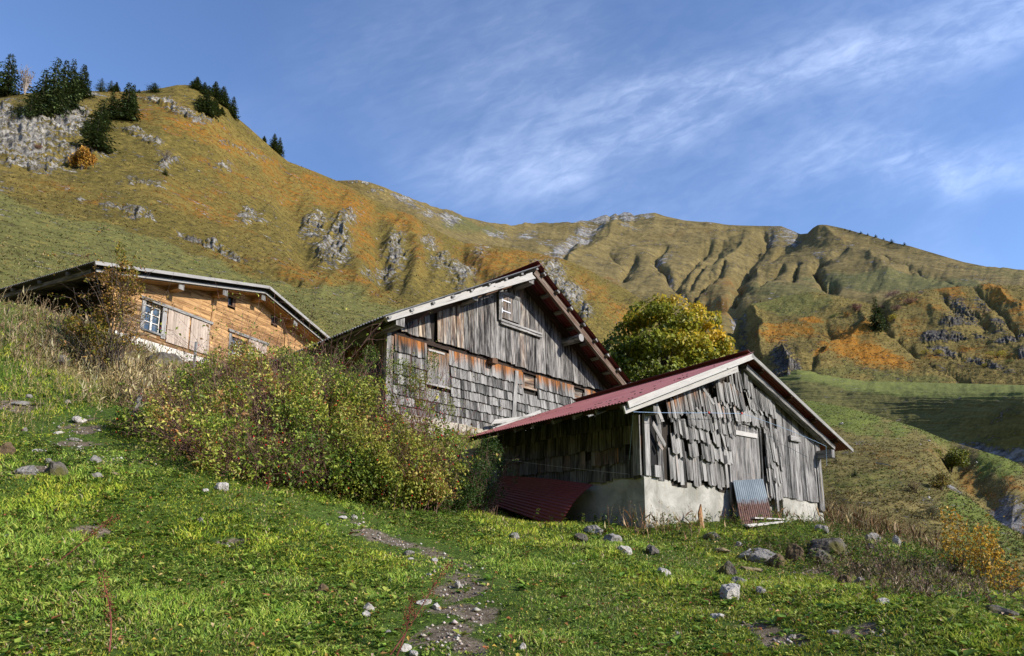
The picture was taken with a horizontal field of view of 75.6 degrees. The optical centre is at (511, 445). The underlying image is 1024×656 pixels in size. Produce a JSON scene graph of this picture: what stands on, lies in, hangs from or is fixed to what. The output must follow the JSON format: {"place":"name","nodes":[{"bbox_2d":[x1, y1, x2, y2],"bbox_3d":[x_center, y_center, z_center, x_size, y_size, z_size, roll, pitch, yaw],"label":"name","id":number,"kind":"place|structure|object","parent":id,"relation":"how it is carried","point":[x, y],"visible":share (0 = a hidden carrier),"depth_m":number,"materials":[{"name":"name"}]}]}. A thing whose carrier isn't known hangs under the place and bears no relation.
{"place":"outdoors","nodes":[
{"label":"outdoors","id":0,"kind":"place"},
{"bbox_2d":[0,326,143,436],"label":"straw grass","id":1,"kind":"structure","parent":0,"point":[47,396],"depth_m":14.16,"materials":[{"name":"plant"}]},
{"bbox_2d":[0,85,687,380],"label":"hillside","id":2,"kind":"structure","parent":0,"point":[22,135],"depth_m":176.21,"materials":[{"name":"green plant"}]},
{"bbox_2d":[0,54,23,96],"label":"spruce","id":3,"kind":"object","parent":2,"relation":"on","point":[6,82],"visible":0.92,"depth_m":226.90,"materials":[{"name":"green plant"}]},
{"bbox_2d":[4,103,25,113],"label":"spruce","id":4,"kind":"object","parent":2,"relation":"on","point":[15,110],"visible":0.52,"depth_m":194.40,"materials":[{"name":"green plant"}]},
{"bbox_2d":[3,92,46,119],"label":"spruce","id":5,"kind":"object","parent":2,"relation":"on","point":[27,112],"visible":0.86,"depth_m":190.26,"materials":[{"name":"green plant"}]},
{"bbox_2d":[17,64,33,93],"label":"bare tree","id":6,"kind":"object","parent":2,"relation":"on","point":[25,82],"visible":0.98,"depth_m":227.24,"materials":[{"name":"grey plant"}]},
{"bbox_2d":[18,70,64,117],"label":"spruce","id":7,"kind":"object","parent":2,"relation":"on","point":[46,110],"visible":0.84,"depth_m":195.01,"materials":[{"name":"green plant"}]},
{"bbox_2d":[26,57,74,118],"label":"spruce","id":8,"kind":"object","parent":2,"relation":"on","point":[57,88],"visible":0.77,"depth_m":199.10,"materials":[{"name":"green plant"}]},
{"bbox_2d":[52,60,79,113],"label":"spruce","id":9,"kind":"object","parent":2,"relation":"on","point":[65,71],"visible":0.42,"depth_m":205.41,"materials":[{"name":"green plant"}]},
{"bbox_2d":[60,59,86,112],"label":"spruce","id":10,"kind":"object","parent":2,"relation":"on","point":[73,80],"visible":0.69,"depth_m":207.34,"materials":[{"name":"green plant"}]},
{"bbox_2d":[67,74,85,99],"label":"spruce","id":11,"kind":"object","parent":2,"relation":"on","point":[82,96],"visible":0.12,"depth_m":227.24,"materials":[{"name":"green plant"}]},
{"bbox_2d":[67,144,96,169],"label":"autumn tree","id":12,"kind":"object","parent":2,"relation":"on","point":[82,156],"visible":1,"depth_m":152.97,"materials":[{"name":"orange plant"}]},
{"bbox_2d":[77,64,94,97],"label":"spruce","id":13,"kind":"object","parent":2,"relation":"on","point":[86,86],"visible":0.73,"depth_m":229.79,"materials":[{"name":"green plant"}]},
{"bbox_2d":[62,113,120,153],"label":"spruce","id":14,"kind":"object","parent":2,"relation":"on","point":[97,138],"visible":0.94,"depth_m":173.05,"materials":[{"name":"green plant"}]},
{"bbox_2d":[81,99,116,131],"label":"spruce","id":15,"kind":"object","parent":2,"relation":"on","point":[106,118],"visible":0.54,"depth_m":195.75,"materials":[{"name":"green plant"}]},
{"bbox_2d":[94,78,106,91],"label":"spruce","id":16,"kind":"object","parent":2,"relation":"on","point":[101,88],"visible":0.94,"depth_m":241.57,"materials":[{"name":"green plant"}]},
{"bbox_2d":[99,91,123,119],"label":"spruce","id":17,"kind":"object","parent":2,"relation":"on","point":[112,101],"visible":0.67,"depth_m":209.40,"materials":[{"name":"green plant"}]},
{"bbox_2d":[111,82,145,121],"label":"spruce","id":18,"kind":"object","parent":2,"relation":"on","point":[129,104],"visible":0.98,"depth_m":210.64,"materials":[{"name":"green plant"}]},
{"bbox_2d":[146,82,160,92],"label":"spruce","id":19,"kind":"object","parent":2,"relation":"on","point":[152,89],"visible":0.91,"depth_m":248.76,"materials":[{"name":"green plant"}]},
{"bbox_2d":[0,220,356,334],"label":"meadow grass","id":20,"kind":"structure","parent":2,"relation":"on","point":[104,261],"depth_m":68.44,"materials":[{"name":"plant"}]},
{"bbox_2d":[189,77,202,90],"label":"spruce","id":21,"kind":"object","parent":2,"relation":"on","point":[196,84],"visible":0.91,"depth_m":258.87,"materials":[{"name":"green plant"}]},
{"bbox_2d":[194,85,219,121],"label":"spruce","id":22,"kind":"object","parent":2,"relation":"on","point":[207,106],"visible":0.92,"depth_m":239.62,"materials":[{"name":"green plant"}]},
{"bbox_2d":[210,81,221,97],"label":"spruce","id":23,"kind":"object","parent":2,"relation":"on","point":[215,91],"visible":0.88,"depth_m":263.67,"materials":[{"name":"green plant"}]},
{"bbox_2d":[212,98,221,116],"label":"spruce","id":24,"kind":"object","parent":2,"relation":"on","point":[218,111],"visible":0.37,"depth_m":246.77,"materials":[{"name":"green plant"}]},
{"bbox_2d":[216,86,232,109],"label":"spruce","id":25,"kind":"object","parent":2,"relation":"on","point":[223,100],"visible":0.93,"depth_m":263.72,"materials":[{"name":"green plant"}]},
{"bbox_2d":[227,96,240,121],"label":"spruce","id":26,"kind":"object","parent":2,"relation":"on","point":[233,111],"visible":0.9,"depth_m":267.25,"materials":[{"name":"green plant"}]},
{"bbox_2d":[269,134,281,152],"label":"spruce","id":27,"kind":"object","parent":2,"relation":"on","point":[274,145],"visible":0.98,"depth_m":292.33,"materials":[{"name":"green plant"}]},
{"bbox_2d":[277,137,284,156],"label":"spruce","id":28,"kind":"object","parent":2,"relation":"on","point":[280,149],"visible":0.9,"depth_m":295.24,"materials":[{"name":"green plant"}]},
{"bbox_2d":[0,84,679,377],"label":"tussocks","id":29,"kind":"object","parent":2,"relation":"on","point":[130,235],"visible":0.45,"depth_m":127.02,"materials":[{"name":"plant"}]},
{"bbox_2d":[0,300,1023,655],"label":"ground","id":30,"kind":"structure","parent":0,"point":[448,618],"depth_m":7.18,"materials":[{"name":"plant"}]},
{"bbox_2d":[0,442,16,455],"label":"rock","id":31,"kind":"object","parent":30,"relation":"on","point":[6,447],"visible":0.6,"depth_m":9.46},
{"bbox_2d":[10,401,28,405],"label":"rock","id":32,"kind":"object","parent":30,"relation":"on","point":[23,403],"visible":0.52,"depth_m":13.19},
{"bbox_2d":[15,465,38,475],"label":"rock","id":33,"kind":"object","parent":30,"relation":"on","point":[31,469],"visible":0.59,"depth_m":8.65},
{"bbox_2d":[44,461,67,478],"bbox_3d":[-5.964,0.376,8.624,0.216,0.334,0.222,-5,-11,27],"label":"rock","id":34,"kind":"object","parent":30,"relation":"on","point":[58,468],"visible":0.55,"depth_m":8.58,"materials":[{"name":"stone"}]},
{"bbox_2d":[53,355,69,366],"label":"rock","id":35,"kind":"object","parent":30,"relation":"on","point":[60,359],"visible":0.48,"depth_m":16.28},
{"bbox_2d":[72,416,86,422],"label":"rock","id":36,"kind":"object","parent":30,"relation":"on","point":[76,419],"visible":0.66,"depth_m":12.69,"materials":[{"name":"stone"}]},
{"bbox_2d":[61,512,121,559],"bbox_3d":[-4.106,0.883,6.418,0.524,0.504,0.111,3,-10,-17],"label":"dock stalk","id":37,"kind":"object","parent":30,"relation":"on","point":[100,526],"visible":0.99,"depth_m":6.45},
{"bbox_2d":[34,219,175,374],"bbox_3d":[-10.374,-3.625,16.907,3.468,3.976,4.129,6,-11,-31],"label":"young tree","id":38,"kind":"object","parent":30,"relation":"on","point":[89,329],"visible":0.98,"depth_m":17.04,"materials":[{"name":"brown plant"}]},
{"bbox_2d":[97,568,116,653],"bbox_3d":[-2.817,1.144,4.579,0.225,0.572,0.088,-5,-10,26],"label":"dock stalk","id":39,"kind":"object","parent":30,"relation":"on","point":[109,604],"visible":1,"depth_m":4.57,"materials":[{"name":"plant"}]},
{"bbox_2d":[0,285,221,379],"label":"dry weeds","id":40,"kind":"object","parent":30,"relation":"on","point":[26,320],"visible":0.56,"depth_m":17.08,"materials":[{"name":"plant"}]},
{"bbox_2d":[127,395,142,424],"bbox_3d":[-7.243,-0.605,12.606,0.332,0.736,0.110,0,-9,0],"label":"fence post","id":41,"kind":"object","parent":30,"relation":"on","point":[138,401],"visible":0.33,"depth_m":12.61,"materials":[{"name":"grey wood"}]},
{"bbox_2d":[44,321,263,411],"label":"tall straw grass","id":42,"kind":"structure","parent":30,"relation":"on","point":[141,374],"depth_m":15.86,"materials":[{"name":"plant"}]},
{"bbox_2d":[0,261,328,362],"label":"log chalet","id":43,"kind":"object","parent":30,"relation":"on","point":[187,293],"visible":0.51,"depth_m":25.71,"materials":[{"name":"brown wood"}]},
{"bbox_2d":[140,299,165,336],"bbox_3d":[-13.324,-4.717,24.540,0.548,1.172,0.990,0,-9,0],"label":"window","id":44,"kind":"structure","parent":43,"relation":"in","point":[156,322],"depth_m":24.54,"materials":[{"name":"white glass"}]},
{"bbox_2d":[227,296,235,307],"bbox_3d":[-11.897,-6.092,27.920,0.276,0.472,0.421,0,-9,0],"label":"small window","id":45,"kind":"structure","parent":43,"relation":"in","point":[231,301],"depth_m":27.97,"materials":[{"name":"black glass"}]},
{"bbox_2d":[228,333,245,357],"bbox_3d":[-11.651,-4.047,28.016,0.533,1.200,0.958,0,-9,0],"label":"window","id":46,"kind":"structure","parent":43,"relation":"in","point":[231,337],"depth_m":27.93,"materials":[{"name":"white glass"}]},
{"bbox_2d":[146,351,182,371],"bbox_3d":[-10.261,-2.304,19.402,1.039,0.952,0.693,6,-11,-27],"label":"rock","id":47,"kind":"object","parent":30,"relation":"on","point":[167,358],"visible":0.21,"depth_m":19.29,"materials":[{"name":"stone"}]},
{"bbox_2d":[214,482,228,490],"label":"rock","id":48,"kind":"object","parent":30,"relation":"on","point":[222,485],"visible":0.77,"depth_m":9.27,"materials":[{"name":"stone"}]},
{"bbox_2d":[74,252,409,499],"bbox_3d":[-5.130,-1.231,13.293,6.151,5.796,7.068,0,-9,0],"label":"rose bush","id":49,"kind":"object","parent":30,"relation":"on","point":[233,431],"visible":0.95,"depth_m":11.54,"materials":[{"name":"green plant"}]},
{"bbox_2d":[318,583,328,591],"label":"rock","id":50,"kind":"object","parent":30,"relation":"on","point":[322,587],"visible":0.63,"depth_m":6.19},
{"bbox_2d":[227,298,427,435],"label":"rose shoots","id":51,"kind":"object","parent":30,"relation":"on","point":[366,358],"visible":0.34,"depth_m":14.10,"materials":[{"name":"green plant"}]},
{"bbox_2d":[265,361,500,515],"bbox_3d":[-2.312,-0.166,12.062,4.287,3.115,3.797,0,-9,0],"label":"rose bush","id":52,"kind":"object","parent":30,"relation":"on","point":[417,479],"visible":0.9,"depth_m":11.17,"materials":[{"name":"green plant"}]},
{"bbox_2d":[400,643,411,651],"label":"rock","id":53,"kind":"object","parent":30,"relation":"on","point":[405,647],"visible":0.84,"depth_m":4.79,"materials":[{"name":"stone"}]},
{"bbox_2d":[396,592,417,655],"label":"dock stalk","id":54,"kind":"object","parent":30,"relation":"on","point":[409,612],"visible":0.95,"depth_m":4.79,"materials":[{"name":"plant"}]},
{"bbox_2d":[390,557,454,654],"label":"dock stalk","id":55,"kind":"object","parent":30,"relation":"on","point":[433,584],"visible":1,"depth_m":4.81,"materials":[{"name":"plant"}]},
{"bbox_2d":[343,312,515,485],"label":"rose shoots","id":56,"kind":"object","parent":30,"relation":"on","point":[420,383],"visible":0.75,"depth_m":12.90,"materials":[{"name":"green plant"}]},
{"bbox_2d":[253,261,631,435],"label":"timber barn","id":57,"kind":"structure","parent":30,"relation":"on","point":[537,345],"depth_m":19.11,"materials":[{"name":"grey wood"}]},
{"bbox_2d":[523,375,536,390],"bbox_3d":[0.529,-1.909,20.251,0.080,0.402,0.627,-9,-13,43],"label":"boarded window","id":58,"kind":"structure","parent":57,"relation":"in","point":[529,383],"depth_m":20.29,"materials":[{"name":"grey wood"}]},
{"bbox_2d":[0,398,886,655],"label":"gravel","id":59,"kind":"structure","parent":30,"relation":"on","point":[475,609],"depth_m":5.85,"materials":[{"name":"gravel"}]},
{"bbox_2d":[426,425,527,515],"bbox_3d":[-0.627,0.557,12.462,1.744,1.833,2.719,-6,-11,34],"label":"dark bush","id":60,"kind":"object","parent":30,"relation":"on","point":[474,497],"visible":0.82,"depth_m":12.32,"materials":[{"name":"green plant"}]},
{"bbox_2d":[0,437,1023,582],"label":"leafy herbs","id":61,"kind":"object","parent":30,"relation":"on","point":[837,529],"visible":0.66,"depth_m":10.29,"materials":[{"name":"green plant"}]},
{"bbox_2d":[0,413,1023,655],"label":"fallen leaves","id":62,"kind":"object","parent":30,"relation":"on","point":[408,638],"visible":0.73,"depth_m":5.73,"materials":[{"name":"plant"}]},
{"bbox_2d":[4,429,1020,655],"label":"dead stems","id":63,"kind":"object","parent":30,"relation":"on","point":[491,586],"visible":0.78,"depth_m":5.74,"materials":[{"name":"plant"}]},
{"bbox_2d":[484,476,592,523],"bbox_3d":[0.456,1.132,13.650,0.827,1.256,2.802,6,-11,-33],"label":"corrugated sheet","id":64,"kind":"object","parent":30,"relation":"on","point":[555,499],"visible":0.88,"depth_m":13.23,"materials":[{"name":"metal"}]},
{"bbox_2d":[574,533,587,542],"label":"rock","id":65,"kind":"object","parent":30,"relation":"on","point":[582,537],"visible":0.59,"depth_m":10.26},
{"bbox_2d":[584,525,602,534],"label":"rock","id":66,"kind":"object","parent":30,"relation":"on","point":[591,527],"visible":0.63,"depth_m":11.40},
{"bbox_2d":[603,533,621,543],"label":"rock","id":67,"kind":"object","parent":30,"relation":"on","point":[611,537],"visible":0.47,"depth_m":10.38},
{"bbox_2d":[617,545,631,555],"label":"rock","id":68,"kind":"object","parent":30,"relation":"on","point":[628,549],"visible":0.62,"depth_m":9.01,"materials":[{"name":"stone"}]},
{"bbox_2d":[646,544,658,554],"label":"rock","id":69,"kind":"object","parent":30,"relation":"on","point":[652,550],"visible":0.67,"depth_m":9.28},
{"bbox_2d":[462,350,853,527],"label":"timber shed","id":70,"kind":"structure","parent":30,"relation":"on","point":[686,451],"depth_m":13.69,"materials":[{"name":"grey"}]},
{"bbox_2d":[492,410,540,428],"bbox_3d":[0.164,-0.730,19.211,0.040,0.922,2.026,-9,-13,43],"label":"board","id":71,"kind":"object","parent":70,"relation":"on","point":[533,413],"visible":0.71,"depth_m":19.34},
{"bbox_2d":[491,415,533,423],"bbox_3d":[0.198,-0.758,19.250,0.040,0.602,2.257,-9,-13,43],"label":"board","id":72,"kind":"object","parent":71,"relation":"on","point":[496,421],"visible":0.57,"depth_m":18.79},
{"bbox_2d":[629,411,826,461],"bbox_3d":[4.798,-0.052,14.203,7.644,1.292,0.591,8,-12,-41],"label":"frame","id":73,"kind":"object","parent":70,"relation":"attached to","point":[708,412],"visible":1,"depth_m":13.89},
{"bbox_2d":[730,423,760,500],"bbox_3d":[5.131,0.389,14.501,1.315,1.710,0.060,8,-13,-41],"label":"door","id":74,"kind":"structure","parent":70,"relation":"in","point":[745,446],"depth_m":14.54,"materials":[{"name":"grey wood"}]},
{"bbox_2d":[601,293,738,381],"bbox_3d":[8.363,-3.569,35.313,7.108,9.409,5.416,5,-11,-30],"label":"maple tree","id":75,"kind":"object","parent":30,"relation":"on","point":[665,339],"visible":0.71,"depth_m":34.23,"materials":[{"name":"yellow plant"}]},
{"bbox_2d":[698,504,704,527],"bbox_3d":[3.577,1.360,12.484,0.108,0.515,0.240,-7,-11,35],"label":"board","id":76,"kind":"object","parent":30,"relation":"on","point":[701,522],"visible":0.64,"depth_m":12.48,"materials":[{"name":"beige wood"}]},
{"bbox_2d":[604,499,803,539],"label":"dry stalks","id":77,"kind":"object","parent":30,"relation":"on","point":[669,528],"visible":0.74,"depth_m":11.74,"materials":[{"name":"plant"}]},
{"bbox_2d":[702,532,720,540],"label":"rock","id":78,"kind":"object","parent":30,"relation":"on","point":[707,536],"visible":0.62,"depth_m":10.93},
{"bbox_2d":[717,561,736,576],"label":"rock","id":79,"kind":"object","parent":30,"relation":"on","point":[727,568],"visible":0.56,"depth_m":8.02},
{"bbox_2d":[720,583,739,599],"bbox_3d":[2.213,1.519,6.709,0.212,0.232,0.194,0,-9,0],"label":"rock","id":80,"kind":"object","parent":30,"relation":"on","point":[729,590],"visible":0.66,"depth_m":6.66,"materials":[{"name":"stone"}]},
{"bbox_2d":[730,576,746,584],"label":"rock","id":81,"kind":"object","parent":30,"relation":"on","point":[735,579],"visible":0.53,"depth_m":7.52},
{"bbox_2d":[737,566,762,572],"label":"rock","id":82,"kind":"object","parent":30,"relation":"on","point":[760,570],"visible":0.59,"depth_m":8.55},
{"bbox_2d":[733,479,771,523],"bbox_3d":[5.106,1.169,14.005,1.743,1.081,0.405,8,-13,-41],"label":"corrugated sheet","id":83,"kind":"object","parent":30,"relation":"on","point":[751,494],"visible":0.93,"depth_m":14.00,"materials":[{"name":"grey metal"}]},
{"bbox_2d":[737,547,776,563],"bbox_3d":[3.690,1.674,9.854,0.505,0.280,0.679,3,-3,-37],"label":"rock","id":84,"kind":"object","parent":30,"relation":"on","point":[758,554],"visible":0.51,"depth_m":9.72,"materials":[{"name":"stone"}]},
{"bbox_2d":[769,554,784,568],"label":"rock","id":85,"kind":"object","parent":30,"relation":"on","point":[771,560],"visible":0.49,"depth_m":9.52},
{"bbox_2d":[785,543,804,563],"bbox_3d":[4.232,1.677,9.865,0.287,0.428,0.248,-1,-6,34],"label":"rock","id":86,"kind":"object","parent":30,"relation":"on","point":[793,548],"visible":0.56,"depth_m":9.81,"materials":[{"name":"stone"}]},
{"bbox_2d":[805,548,831,564],"bbox_3d":[4.575,1.708,9.880,0.393,0.357,0.460,-8,-5,25],"label":"rock","id":87,"kind":"object","parent":30,"relation":"on","point":[823,557],"visible":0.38,"depth_m":9.74,"materials":[{"name":"stone"}]},
{"bbox_2d":[814,524,828,533],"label":"rock","id":88,"kind":"object","parent":30,"relation":"on","point":[826,529],"visible":0.56,"depth_m":12.89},
{"bbox_2d":[806,537,848,559],"bbox_3d":[4.888,1.720,10.206,0.634,0.564,0.440,-8,-14,17],"label":"rock","id":89,"kind":"object","parent":30,"relation":"on","point":[828,545],"visible":0.37,"depth_m":10.10,"materials":[{"name":"stone"}]},
{"bbox_2d":[837,574,851,583],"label":"rock","id":90,"kind":"object","parent":30,"relation":"on","point":[846,578],"visible":0.56,"depth_m":7.58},
{"bbox_2d":[690,531,1023,606],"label":"dry weeds","id":91,"kind":"object","parent":30,"relation":"on","point":[916,571],"visible":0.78,"depth_m":8.07,"materials":[{"name":"plant"}]},
{"bbox_2d":[864,532,881,542],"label":"rock","id":92,"kind":"object","parent":30,"relation":"on","point":[874,535],"visible":0.45,"depth_m":11.26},
{"bbox_2d":[801,495,978,565],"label":"dry weeds","id":93,"kind":"object","parent":30,"relation":"on","point":[831,513],"visible":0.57,"depth_m":15.79,"materials":[{"name":"plant"}]},
{"bbox_2d":[892,535,900,545],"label":"rock","id":94,"kind":"object","parent":30,"relation":"on","point":[896,539],"visible":0.38,"depth_m":10.89,"materials":[{"name":"stone"}]},
{"bbox_2d":[918,505,990,576],"bbox_3d":[5.886,1.310,8.787,0.781,1.037,0.748,-9,-13,42],"label":"sapling","id":95,"kind":"object","parent":30,"relation":"on","point":[958,544],"visible":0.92,"depth_m":8.68,"materials":[{"name":"brown plant"}]},
{"bbox_2d":[950,515,1023,582],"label":"sapling","id":96,"kind":"object","parent":30,"relation":"on","point":[996,553],"visible":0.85,"depth_m":8.44,"materials":[{"name":"orange plant"}]},
{"bbox_2d":[981,604,1018,616],"bbox_3d":[3.902,1.349,5.297,0.252,0.135,0.349,0,-15,16],"label":"rock","id":97,"kind":"object","parent":30,"relation":"on","point":[998,609],"visible":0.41,"depth_m":5.22,"materials":[{"name":"stone"}]},
{"bbox_2d":[983,561,1023,592],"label":"sapling","id":98,"kind":"object","parent":30,"relation":"on","point":[1003,585],"visible":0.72,"depth_m":7.84,"materials":[{"name":"orange plant"}]},
{"bbox_2d":[0,0,1023,269],"label":"sky","id":99,"kind":"structure","parent":0,"point":[901,121],"materials":[{"name":"blue"}]},
{"bbox_2d":[338,180,1023,334],"bbox_3d":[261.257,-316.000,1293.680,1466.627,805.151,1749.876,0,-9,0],"label":"mountain","id":100,"kind":"structure","parent":0,"point":[731,272],"depth_m":1039.48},
{"bbox_2d":[694,283,1023,384],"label":"hillside","id":101,"kind":"structure","parent":0,"point":[787,361],"depth_m":351.62,"materials":[{"name":"orange plant"}]},
{"bbox_2d":[716,283,1023,384],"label":"tussocks","id":102,"kind":"object","parent":101,"relation":"on","point":[882,357],"visible":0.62,"depth_m":347.74,"materials":[{"name":"plant"}]},
{"bbox_2d":[863,297,890,332],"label":"spruce","id":103,"kind":"object","parent":101,"relation":"on","point":[875,324],"visible":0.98,"depth_m":349.15,"materials":[{"name":"green plant"}]},
{"bbox_2d":[984,349,1007,357],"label":"shrub","id":104,"kind":"object","parent":101,"relation":"on","point":[998,353],"visible":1,"depth_m":312.34,"materials":[{"name":"green plant"}]},
{"bbox_2d":[778,370,1023,465],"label":"hillside","id":105,"kind":"structure","parent":0,"point":[988,418],"depth_m":136.69,"materials":[{"name":"plant"}]},
{"bbox_2d":[801,399,1023,577],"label":"hillside","id":106,"kind":"structure","parent":0,"point":[1013,514],"depth_m":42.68,"materials":[{"name":"plant"}]},
{"bbox_2d":[905,479,926,492],"bbox_3d":[18.031,1.956,29.548,1.308,0.974,0.857,7,-11,-35],"label":"thicket","id":107,"kind":"object","parent":106,"relation":"on","point":[914,487],"visible":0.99,"depth_m":29.50,"materials":[{"name":"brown plant"}]},
{"bbox_2d":[916,504,942,519],"bbox_3d":[13.678,2.298,21.585,0.778,0.842,0.962,0,-9,0],"label":"thicket","id":108,"kind":"object","parent":106,"relation":"on","point":[934,511],"visible":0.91,"depth_m":21.49,"materials":[{"name":"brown plant"}]},
{"bbox_2d":[928,471,952,489],"bbox_3d":[20.345,1.816,31.335,1.411,1.212,1.026,4,-10,-25],"label":"thicket","id":109,"kind":"object","parent":106,"relation":"on","point":[941,481],"visible":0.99,"depth_m":31.23,"materials":[{"name":"green plant"}]},
{"bbox_2d":[933,447,970,472],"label":"willow bush","id":110,"kind":"object","parent":106,"relation":"on","point":[953,459],"visible":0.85,"depth_m":55.33,"materials":[{"name":"green plant"}]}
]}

